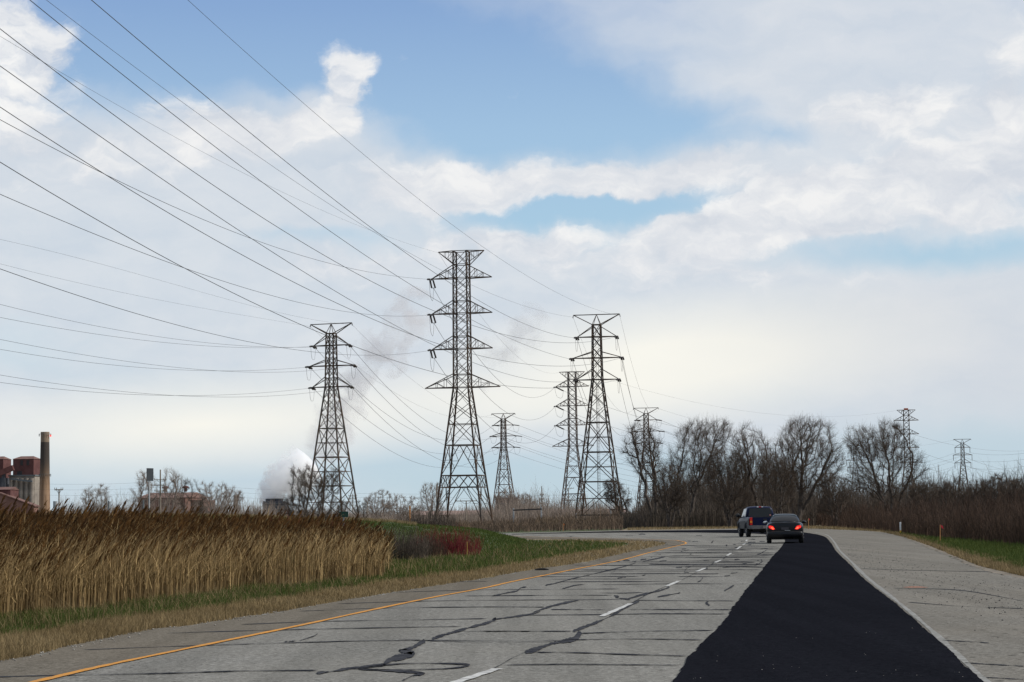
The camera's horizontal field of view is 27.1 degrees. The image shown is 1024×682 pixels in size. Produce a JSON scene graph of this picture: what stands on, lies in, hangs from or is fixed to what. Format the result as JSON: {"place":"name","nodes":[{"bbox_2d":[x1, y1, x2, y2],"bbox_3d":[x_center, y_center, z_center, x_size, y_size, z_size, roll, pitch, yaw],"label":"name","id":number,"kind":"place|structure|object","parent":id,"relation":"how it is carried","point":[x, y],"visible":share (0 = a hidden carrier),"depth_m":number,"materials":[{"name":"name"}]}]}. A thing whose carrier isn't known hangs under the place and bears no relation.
{"place":"outdoors","nodes":[
{"label":"outdoors","id":0,"kind":"place"},
{"bbox_2d":[0,456,11,486],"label":"silo building","id":1,"kind":"structure","parent":0,"point":[5,462],"depth_m":1085.59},
{"bbox_2d":[0,487,39,514],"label":"red shed","id":2,"kind":"structure","parent":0,"point":[12,495],"depth_m":973.59,"materials":[{"name":"metal"}]},
{"bbox_2d":[8,456,39,504],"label":"silo building","id":3,"kind":"structure","parent":0,"point":[26,471],"depth_m":1071.98,"materials":[{"name":"concrete"}]},
{"bbox_2d":[150,512,418,525],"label":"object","id":4,"kind":"structure","parent":0,"point":[383,520],"depth_m":117.16,"materials":[{"name":"plant"}]},
{"bbox_2d":[46,514,527,550],"bbox_3d":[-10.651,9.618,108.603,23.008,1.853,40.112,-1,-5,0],"label":"bank grass","id":5,"kind":"structure","parent":0,"point":[507,540],"depth_m":106.51,"materials":[{"name":"plant"}]},
{"bbox_2d":[0,536,684,681],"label":"road shoulder","id":6,"kind":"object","parent":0,"point":[60,660],"visible":0.89,"depth_m":26.57},
{"bbox_2d":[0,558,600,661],"bbox_3d":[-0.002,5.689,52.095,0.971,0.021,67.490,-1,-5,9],"label":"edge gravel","id":7,"kind":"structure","parent":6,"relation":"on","point":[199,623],"depth_m":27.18,"materials":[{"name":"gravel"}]},
{"bbox_2d":[345,540,633,587],"bbox_3d":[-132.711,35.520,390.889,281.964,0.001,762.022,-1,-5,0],"label":"grass median","id":8,"kind":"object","parent":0,"point":[538,547],"depth_m":102.29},
{"bbox_2d":[53,488,62,511],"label":"utility pole","id":9,"kind":"object","parent":8,"relation":"on","point":[55,502],"visible":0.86,"depth_m":299.13,"materials":[{"name":"grey metal"}]},
{"bbox_2d":[78,484,113,512],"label":"bare shrub","id":10,"kind":"object","parent":8,"relation":"on","point":[98,490],"visible":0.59,"depth_m":249.93,"materials":[{"name":"plant"}]},
{"bbox_2d":[146,468,152,507],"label":"road sign","id":11,"kind":"object","parent":8,"relation":"on","point":[149,474],"visible":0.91,"depth_m":119.70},
{"bbox_2d":[154,470,165,512],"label":"utility pole","id":12,"kind":"object","parent":8,"relation":"on","point":[160,479],"visible":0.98,"depth_m":418.91,"materials":[{"name":"brown wood"}]},
{"bbox_2d":[176,478,207,514],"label":"bare shrub","id":13,"kind":"object","parent":8,"relation":"on","point":[191,501],"visible":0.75,"depth_m":197.48,"materials":[{"name":"brown plant"}]},
{"bbox_2d":[0,494,401,615],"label":"reed bed","id":14,"kind":"object","parent":8,"relation":"on","point":[85,555],"visible":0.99,"depth_m":39.14,"materials":[{"name":"plant"}]},
{"bbox_2d":[244,503,266,513],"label":"bare shrub","id":15,"kind":"object","parent":8,"relation":"on","point":[254,512],"visible":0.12,"depth_m":298.06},
{"bbox_2d":[0,537,624,635],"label":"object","id":16,"kind":"object","parent":8,"relation":"on","point":[189,599],"visible":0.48,"depth_m":36.67,"materials":[{"name":"beige plant"}]},
{"bbox_2d":[0,539,625,637],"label":"green grass","id":17,"kind":"structure","parent":8,"relation":"on","point":[412,572],"depth_m":41.37,"materials":[{"name":"plant"}]},
{"bbox_2d":[277,464,354,520],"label":"bare shrub","id":18,"kind":"object","parent":8,"relation":"on","point":[322,483],"visible":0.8,"depth_m":106.87,"materials":[{"name":"brown plant"}]},
{"bbox_2d":[0,539,664,660],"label":"dry grass strip","id":19,"kind":"object","parent":8,"relation":"on","point":[507,569],"visible":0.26,"depth_m":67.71,"materials":[{"name":"plant"}]},
{"bbox_2d":[354,500,368,518],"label":"bare shrub","id":20,"kind":"object","parent":8,"relation":"on","point":[363,505],"visible":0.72,"depth_m":184.27,"materials":[{"name":"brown plant"}]},
{"bbox_2d":[378,523,433,559],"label":"brown shrub","id":21,"kind":"object","parent":8,"relation":"on","point":[410,547],"visible":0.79,"depth_m":70.41,"materials":[{"name":"plant"}]},
{"bbox_2d":[406,532,448,556],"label":"brown shrub","id":22,"kind":"object","parent":8,"relation":"on","point":[435,548],"visible":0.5,"depth_m":75.32,"materials":[{"name":"plant"}]},
{"bbox_2d":[394,505,462,526],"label":"brown shrub","id":23,"kind":"object","parent":8,"relation":"on","point":[439,520],"visible":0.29,"depth_m":141.74,"materials":[{"name":"plant"}]},
{"bbox_2d":[411,521,483,555],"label":"dogwood shrub","id":24,"kind":"object","parent":8,"relation":"on","point":[456,547],"visible":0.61,"depth_m":77.50,"materials":[{"name":"plant"}]},
{"bbox_2d":[0,0,1023,514],"label":"sky","id":25,"kind":"structure","parent":0,"point":[783,208],"materials":[{"name":"blue"}]},
{"bbox_2d":[37,529,1019,681],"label":"road","id":26,"kind":"structure","parent":0,"point":[348,648],"depth_m":24.91,"materials":[{"name":"concrete"}]},
{"bbox_2d":[30,536,686,681],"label":"yellow edge line","id":27,"kind":"object","parent":26,"relation":"on","point":[63,674],"visible":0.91,"depth_m":25.82,"materials":[{"name":"paint"}]},
{"bbox_2d":[0,533,1023,680],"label":"tar sealed cracks","id":28,"kind":"object","parent":26,"relation":"on","point":[407,652],"visible":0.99,"depth_m":29.58,"materials":[{"name":"asphalt"}]},
{"bbox_2d":[451,540,746,681],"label":"white lane dashes","id":29,"kind":"object","parent":26,"relation":"on","point":[495,669],"visible":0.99,"depth_m":19.16,"materials":[{"name":"paint"}]},
{"bbox_2d":[527,530,983,681],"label":"asphalt patch","id":30,"kind":"object","parent":26,"relation":"on","point":[814,608],"visible":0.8,"depth_m":23.84,"materials":[{"name":"asphalt"}]},
{"bbox_2d":[763,514,805,542],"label":"sedan","id":31,"kind":"object","parent":30,"relation":"on","point":[783,526],"visible":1,"depth_m":99.86,"materials":[{"name":"black paint"}]},
{"bbox_2d":[736,506,775,536],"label":"pickup truck","id":32,"kind":"object","parent":26,"relation":"on","point":[754,518],"visible":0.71,"depth_m":131.86,"materials":[{"name":"blue paint"}]},
{"bbox_2d":[496,528,991,572],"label":"grass verge","id":33,"kind":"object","parent":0,"point":[547,530],"depth_m":209.25,"materials":[{"name":"plant"}]},
{"bbox_2d":[536,512,591,526],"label":"tan reeds","id":34,"kind":"object","parent":33,"relation":"on","point":[557,519],"visible":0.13,"depth_m":270.31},
{"bbox_2d":[602,476,633,517],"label":"bare tree","id":35,"kind":"object","parent":33,"relation":"on","point":[610,491],"visible":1,"depth_m":278.34,"materials":[{"name":"brown plant"}]},
{"bbox_2d":[617,415,664,519],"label":"bare tree","id":36,"kind":"object","parent":33,"relation":"on","point":[637,451],"visible":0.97,"depth_m":269.83,"materials":[{"name":"brown plant"}]},
{"bbox_2d":[655,413,732,525],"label":"bare tree","id":37,"kind":"object","parent":33,"relation":"on","point":[702,434],"visible":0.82,"depth_m":261.83,"materials":[{"name":"brown plant"}]},
{"bbox_2d":[621,525,1023,575],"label":"dry grass fringe","id":38,"kind":"object","parent":33,"relation":"on","point":[736,528],"visible":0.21,"depth_m":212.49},
{"bbox_2d":[649,462,689,526],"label":"bare tree","id":39,"kind":"object","parent":38,"relation":"on","point":[672,493],"visible":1,"depth_m":253.95,"materials":[{"name":"brown plant"}]},
{"bbox_2d":[700,444,756,526],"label":"bare tree","id":40,"kind":"object","parent":38,"relation":"on","point":[736,470],"visible":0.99,"depth_m":248.92,"materials":[{"name":"brown plant"}]},
{"bbox_2d":[725,419,778,505],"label":"bare tree","id":41,"kind":"object","parent":38,"relation":"on","point":[752,457],"visible":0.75,"depth_m":250.89,"materials":[{"name":"brown plant"}]},
{"bbox_2d":[755,447,799,513],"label":"bare tree","id":42,"kind":"object","parent":38,"relation":"on","point":[782,481],"visible":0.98,"depth_m":236.92,"materials":[{"name":"brown plant"}]},
{"bbox_2d":[765,412,849,520],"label":"bare tree","id":43,"kind":"object","parent":38,"relation":"on","point":[802,451],"visible":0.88,"depth_m":241.59,"materials":[{"name":"brown plant"}]},
{"bbox_2d":[814,471,852,525],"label":"bare tree","id":44,"kind":"object","parent":33,"relation":"on","point":[828,492],"visible":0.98,"depth_m":224.20,"materials":[{"name":"brown plant"}]},
{"bbox_2d":[814,481,1023,544],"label":"verge thicket","id":45,"kind":"object","parent":33,"relation":"on","point":[1005,523],"visible":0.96,"depth_m":112.63,"materials":[{"name":"plant"}]},
{"bbox_2d":[937,474,972,509],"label":"bare tree","id":46,"kind":"object","parent":33,"relation":"on","point":[944,486],"visible":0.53,"depth_m":138.12,"materials":[{"name":"brown plant"}]},
{"bbox_2d":[891,530,1023,567],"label":"verge grass","id":47,"kind":"structure","parent":33,"relation":"on","point":[1010,551],"depth_m":73.63,"materials":[{"name":"plant"}]},
{"bbox_2d":[960,476,992,514],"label":"bare tree","id":48,"kind":"object","parent":33,"relation":"on","point":[982,489],"visible":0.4,"depth_m":130.32,"materials":[{"name":"brown plant"}]},
{"bbox_2d":[803,529,1023,681],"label":"road gore","id":49,"kind":"structure","parent":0,"point":[1004,639],"depth_m":35.21,"materials":[{"name":"concrete"}]},
{"bbox_2d":[816,532,990,681],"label":"worn white edge line","id":50,"kind":"object","parent":49,"relation":"on","point":[960,656],"visible":0.98,"depth_m":24.95,"materials":[{"name":"paint"}]},
{"bbox_2d":[838,538,1023,626],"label":"loose asphalt crumbs","id":51,"kind":"object","parent":49,"relation":"on","point":[942,585],"visible":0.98,"depth_m":40.76,"materials":[{"name":"asphalt"}]},
{"bbox_2d":[913,540,1023,578],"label":"dirt edge","id":52,"kind":"object","parent":49,"relation":"on","point":[992,570],"visible":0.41,"depth_m":52.57,"materials":[{"name":"soil"}]},
{"label":"ground","id":53,"kind":"structure","parent":0,"visible":0},
{"bbox_2d":[0,465,14,486],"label":"conveyor gallery","id":54,"kind":"object","parent":53,"relation":"on","point":[4,471],"visible":0.51,"depth_m":1065.29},
{"bbox_2d":[38,432,50,513],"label":"brick chimney","id":55,"kind":"object","parent":53,"relation":"on","point":[44,476],"visible":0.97,"depth_m":1046.66,"materials":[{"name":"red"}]},
{"bbox_2d":[129,471,159,513],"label":"pale tree","id":56,"kind":"object","parent":53,"relation":"on","point":[140,496],"visible":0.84,"depth_m":480.35,"materials":[{"name":"plant"}]},
{"bbox_2d":[155,467,183,512],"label":"pale tree","id":57,"kind":"object","parent":53,"relation":"on","point":[175,496],"visible":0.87,"depth_m":476.54,"materials":[{"name":"plant"}]},
{"bbox_2d":[138,486,214,513],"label":"red shed","id":58,"kind":"structure","parent":53,"relation":"on","point":[185,501],"depth_m":560.72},
{"bbox_2d":[191,480,236,512],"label":"pale tree","id":59,"kind":"object","parent":53,"relation":"on","point":[217,490],"visible":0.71,"depth_m":487.91,"materials":[{"name":"plant"}]},
{"bbox_2d":[220,486,243,514],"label":"pale tree","id":60,"kind":"object","parent":53,"relation":"on","point":[237,496],"visible":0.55,"depth_m":512.68,"materials":[{"name":"plant"}]},
{"bbox_2d":[60,486,449,522],"bbox_3d":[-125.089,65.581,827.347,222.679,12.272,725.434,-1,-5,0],"label":"scrub","id":61,"kind":"object","parent":53,"relation":"on","point":[386,516],"visible":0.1,"depth_m":516.06,"materials":[{"name":"plant"}]},
{"bbox_2d":[263,498,286,513],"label":"cooling tower","id":62,"kind":"structure","parent":53,"relation":"on","point":[276,503],"depth_m":892.48,"materials":[{"name":"concrete"}]},
{"bbox_2d":[305,322,359,515],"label":"lattice pylon","id":63,"kind":"object","parent":53,"relation":"on","point":[330,358],"visible":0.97,"depth_m":341.46,"materials":[{"name":"metal"}]},
{"bbox_2d":[0,349,304,370],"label":"power cable","id":64,"kind":"object","parent":63,"relation":"attached to","point":[142,367],"visible":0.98,"depth_m":249.28,"materials":[{"name":"metal"}]},
{"bbox_2d":[0,382,307,395],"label":"power cable","id":65,"kind":"object","parent":63,"relation":"attached to","point":[137,394],"visible":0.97,"depth_m":261.36,"materials":[{"name":"metal"}]},
{"bbox_2d":[0,317,310,347],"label":"power cable","id":66,"kind":"object","parent":63,"relation":"attached to","point":[137,339],"visible":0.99,"depth_m":249.29,"materials":[{"name":"metal"}]},
{"bbox_2d":[0,304,341,346],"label":"power cable","id":67,"kind":"object","parent":63,"relation":"attached to","point":[138,333],"visible":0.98,"depth_m":240.37,"materials":[{"name":"metal"}]},
{"bbox_2d":[2,375,344,396],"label":"power cable","id":68,"kind":"object","parent":63,"relation":"attached to","point":[146,393],"visible":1,"depth_m":243.60,"materials":[{"name":"metal"}]},
{"bbox_2d":[0,339,350,371],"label":"power cable","id":69,"kind":"object","parent":63,"relation":"attached to","point":[151,364],"visible":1,"depth_m":242.17,"materials":[{"name":"metal"}]},
{"bbox_2d":[0,239,351,324],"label":"power cable","id":70,"kind":"object","parent":63,"relation":"attached to","point":[164,281],"visible":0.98,"depth_m":251.32,"materials":[{"name":"metal"}]},
{"bbox_2d":[315,390,491,467],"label":"power cable","id":71,"kind":"object","parent":63,"relation":"hanging from","point":[378,443],"visible":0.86,"depth_m":411.00,"materials":[{"name":"metal"}]},
{"bbox_2d":[363,489,392,518],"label":"pale tree","id":72,"kind":"object","parent":53,"relation":"on","point":[373,505],"visible":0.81,"depth_m":547.69,"materials":[{"name":"plant"}]},
{"bbox_2d":[383,493,424,520],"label":"pale tree","id":73,"kind":"object","parent":53,"relation":"on","point":[389,507],"visible":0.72,"depth_m":543.53,"materials":[{"name":"plant"}]},
{"bbox_2d":[420,481,443,515],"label":"pale tree","id":74,"kind":"object","parent":53,"relation":"on","point":[431,502],"visible":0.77,"depth_m":533.19,"materials":[{"name":"plant"}]},
{"bbox_2d":[262,497,640,517],"bbox_3d":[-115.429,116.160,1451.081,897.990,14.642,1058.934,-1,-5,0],"label":"horizon wood","id":75,"kind":"object","parent":53,"relation":"on","point":[459,508],"visible":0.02,"depth_m":1245.32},
{"bbox_2d":[425,250,499,521],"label":"lattice pylon","id":76,"kind":"object","parent":53,"relation":"on","point":[468,386],"visible":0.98,"depth_m":345.98,"materials":[{"name":"metal"}]},
{"bbox_2d":[0,119,418,278],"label":"power cable","id":77,"kind":"object","parent":76,"relation":"attached to","point":[168,204],"visible":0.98,"depth_m":157.03,"materials":[{"name":"metal"}]},
{"bbox_2d":[0,194,423,315],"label":"power cable","id":78,"kind":"object","parent":76,"relation":"attached to","point":[166,261],"visible":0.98,"depth_m":154.72,"materials":[{"name":"metal"}]},
{"bbox_2d":[0,36,423,248],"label":"power cable","id":79,"kind":"object","parent":76,"relation":"attached to","point":[177,138],"visible":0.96,"depth_m":160.47,"materials":[{"name":"metal"}]},
{"bbox_2d":[1,269,429,354],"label":"power cable","id":80,"kind":"object","parent":76,"relation":"attached to","point":[168,322],"visible":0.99,"depth_m":154.85,"materials":[{"name":"metal"}]},
{"bbox_2d":[489,413,521,508],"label":"lattice pylon","id":81,"kind":"object","parent":53,"relation":"on","point":[503,450],"visible":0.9,"depth_m":643.30,"materials":[{"name":"metal"}]},
{"bbox_2d":[493,486,523,516],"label":"pale tree","id":82,"kind":"object","parent":53,"relation":"on","point":[499,495],"visible":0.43,"depth_m":534.08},
{"bbox_2d":[414,509,625,517],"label":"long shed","id":83,"kind":"structure","parent":53,"relation":"on","point":[474,513],"depth_m":621.40,"materials":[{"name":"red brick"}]},
{"bbox_2d":[448,483,624,523],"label":"pale wood","id":84,"kind":"object","parent":53,"relation":"on","point":[501,512],"visible":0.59,"depth_m":423.72,"materials":[{"name":"plant"}]},
{"bbox_2d":[455,502,626,532],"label":"thicket","id":85,"kind":"object","parent":53,"relation":"on","point":[529,524],"visible":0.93,"depth_m":222.75,"materials":[{"name":"plant"}]},
{"bbox_2d":[552,371,593,508],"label":"lattice pylon","id":86,"kind":"object","parent":53,"relation":"on","point":[575,405],"visible":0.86,"depth_m":638.05,"materials":[{"name":"metal"}]},
{"bbox_2d":[569,313,624,517],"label":"lattice pylon","id":87,"kind":"object","parent":53,"relation":"on","point":[593,358],"visible":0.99,"depth_m":331.44,"materials":[{"name":"metal"}]},
{"bbox_2d":[0,66,569,381],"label":"power cable","id":88,"kind":"object","parent":87,"relation":"attached to","point":[221,218],"visible":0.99,"depth_m":134.48,"materials":[{"name":"metal"}]},
{"bbox_2d":[30,0,567,358],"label":"power cable","id":89,"kind":"object","parent":87,"relation":"attached to","point":[242,167],"visible":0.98,"depth_m":135.93,"materials":[{"name":"metal"}]},
{"bbox_2d":[0,29,612,342],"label":"power cable","id":90,"kind":"object","parent":87,"relation":"attached to","point":[233,198],"visible":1,"depth_m":133.29,"materials":[{"name":"metal"}]},
{"bbox_2d":[0,162,614,387],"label":"power cable","id":91,"kind":"object","parent":87,"relation":"attached to","point":[234,293],"visible":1,"depth_m":132.41,"materials":[{"name":"metal"}]},
{"bbox_2d":[48,1,568,316],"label":"power cable","id":92,"kind":"object","parent":87,"relation":"attached to","point":[248,149],"visible":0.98,"depth_m":135.18,"materials":[{"name":"metal"}]},
{"bbox_2d":[0,107,618,365],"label":"power cable","id":93,"kind":"object","parent":87,"relation":"attached to","point":[232,249],"visible":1,"depth_m":132.12,"materials":[{"name":"metal"}]},
{"bbox_2d":[91,0,572,337],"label":"power cable","id":94,"kind":"object","parent":87,"relation":"attached to","point":[283,159],"visible":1,"depth_m":135.14,"materials":[{"name":"metal"}]},
{"bbox_2d":[188,0,618,315],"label":"power cable","id":95,"kind":"object","parent":87,"relation":"attached to","point":[361,152],"visible":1,"depth_m":135.31,"materials":[{"name":"metal"}]},
{"bbox_2d":[596,394,599,506],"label":"radio mast","id":96,"kind":"object","parent":53,"relation":"on","point":[598,448],"visible":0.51,"depth_m":899.31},
{"bbox_2d":[633,407,664,510],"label":"lattice pylon","id":97,"kind":"object","parent":53,"relation":"on","point":[644,423],"visible":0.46,"depth_m":620.57,"materials":[{"name":"metal"}]},
{"bbox_2d":[617,486,818,527],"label":"bend thicket","id":98,"kind":"object","parent":53,"relation":"on","point":[707,515],"visible":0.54,"depth_m":259.29,"materials":[{"name":"plant"}]},
{"bbox_2d":[626,435,856,519],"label":"tree understorey","id":99,"kind":"object","parent":53,"relation":"on","point":[702,491],"visible":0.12,"depth_m":302.56,"materials":[{"name":"plant"}]},
{"bbox_2d":[846,445,862,487],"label":"lattice pylon","id":100,"kind":"object","parent":53,"relation":"on","point":[854,467],"visible":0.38,"depth_m":987.97,"materials":[{"name":"metal"}]},
{"bbox_2d":[839,417,932,513],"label":"bare tree","id":101,"kind":"object","parent":53,"relation":"on","point":[885,438],"visible":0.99,"depth_m":192.66,"materials":[{"name":"brown plant"}]},
{"bbox_2d":[894,408,920,488],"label":"lattice pylon","id":102,"kind":"object","parent":53,"relation":"on","point":[903,420],"visible":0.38,"depth_m":899.96,"materials":[{"name":"metal"}]},
{"bbox_2d":[904,477,942,512],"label":"bare tree","id":103,"kind":"object","parent":53,"relation":"on","point":[920,488],"visible":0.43,"depth_m":167.01,"materials":[{"name":"brown plant"}]},
{"bbox_2d":[837,456,1023,515],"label":"scrub","id":104,"kind":"object","parent":53,"relation":"on","point":[855,495],"visible":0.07,"depth_m":245.62,"materials":[{"name":"plant"}]},
{"bbox_2d":[953,439,971,485],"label":"lattice pylon","id":105,"kind":"object","parent":53,"relation":"on","point":[960,447],"visible":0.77,"depth_m":919.50,"materials":[{"name":"metal"}]},
{"bbox_2d":[982,473,1018,510],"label":"bare tree","id":106,"kind":"object","parent":53,"relation":"on","point":[999,484],"visible":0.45,"depth_m":128.36,"materials":[{"name":"brown plant"}]},
{"bbox_2d":[1006,477,1023,505],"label":"bare tree","id":107,"kind":"object","parent":53,"relation":"on","point":[1019,483],"visible":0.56,"depth_m":121.87,"materials":[{"name":"brown plant"}]},
{"label":"gravel yard","id":108,"kind":"structure","parent":0,"visible":0},
{"bbox_2d":[513,507,541,521],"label":"beam gantry","id":109,"kind":"object","parent":108,"relation":"on","point":[526,509],"visible":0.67,"depth_m":328.87,"materials":[{"name":"metal"}]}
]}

